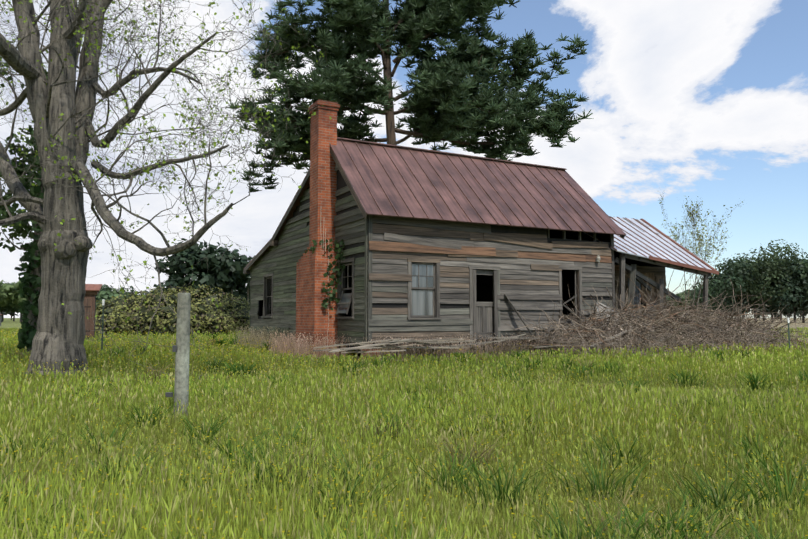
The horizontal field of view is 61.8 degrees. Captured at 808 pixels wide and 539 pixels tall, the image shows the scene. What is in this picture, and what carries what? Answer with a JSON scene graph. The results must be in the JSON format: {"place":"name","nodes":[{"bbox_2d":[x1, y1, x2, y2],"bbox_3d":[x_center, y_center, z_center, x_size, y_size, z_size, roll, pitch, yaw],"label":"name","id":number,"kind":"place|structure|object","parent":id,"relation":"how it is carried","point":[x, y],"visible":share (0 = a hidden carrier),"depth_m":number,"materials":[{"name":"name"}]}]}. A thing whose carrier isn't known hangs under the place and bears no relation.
{"place":"outdoors","nodes":[
{"label":"outdoors","id":0,"kind":"place"},
{"bbox_2d":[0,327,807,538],"bbox_3d":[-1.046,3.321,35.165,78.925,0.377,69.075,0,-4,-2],"label":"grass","id":1,"kind":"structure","parent":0,"point":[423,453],"depth_m":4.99,"materials":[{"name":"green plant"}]},
{"bbox_2d":[0,318,807,538],"bbox_3d":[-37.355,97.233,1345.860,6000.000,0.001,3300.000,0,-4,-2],"label":"ground","id":2,"kind":"structure","parent":0,"point":[8,323],"depth_m":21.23,"materials":[{"name":"green plant"}]},
{"bbox_2d":[0,1,88,354],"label":"ivy tree","id":3,"kind":"object","parent":2,"relation":"on","point":[30,286],"visible":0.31,"depth_m":15.89,"materials":[{"name":"green plant"}]},
{"bbox_2d":[0,0,330,382],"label":"tree","id":4,"kind":"object","parent":2,"relation":"on","point":[62,105],"visible":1,"depth_m":11.54,"materials":[{"name":"grey plant"}]},
{"bbox_2d":[0,284,789,416],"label":"fence posts","id":5,"kind":"object","parent":2,"relation":"on","point":[181,348],"visible":0.6,"depth_m":6.46,"materials":[{"name":"grey wood"}]},
{"bbox_2d":[0,327,807,538],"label":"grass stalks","id":6,"kind":"object","parent":2,"relation":"on","point":[799,399],"depth_m":4.60,"materials":[{"name":"green plant"}]},
{"bbox_2d":[0,238,807,335],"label":"bushes","id":7,"kind":"object","parent":2,"relation":"on","point":[226,279],"visible":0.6,"depth_m":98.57,"materials":[{"name":"green plant"}]},
{"bbox_2d":[226,0,592,192],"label":"pine tree","id":8,"kind":"object","parent":2,"relation":"on","point":[459,117],"visible":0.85,"depth_m":29.23,"materials":[{"name":"green plant"}]},
{"bbox_2d":[243,99,718,359],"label":"house","id":9,"kind":"structure","parent":2,"relation":"on","point":[439,244],"depth_m":17.93,"materials":[{"name":"grey wood"}]},
{"bbox_2d":[230,219,807,361],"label":"weeds","id":10,"kind":"object","parent":2,"relation":"on","point":[292,343],"visible":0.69,"depth_m":17.20,"materials":[{"name":"brown plant"}]},
{"bbox_2d":[487,268,807,356],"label":"brush pile","id":11,"kind":"object","parent":2,"relation":"on","point":[695,319],"visible":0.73,"depth_m":18.18,"materials":[{"name":"brown wood"}]},
{"bbox_2d":[658,195,742,316],"bbox_3d":[15.896,-0.533,36.419,3.996,8.258,4.975,-3,-5,37],"label":"bare tree","id":12,"kind":"object","parent":2,"relation":"on","point":[700,244],"visible":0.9,"depth_m":36.43,"materials":[{"name":"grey plant"}]},
{"bbox_2d":[0,0,807,317],"label":"sky","id":13,"kind":"structure","parent":0,"point":[707,100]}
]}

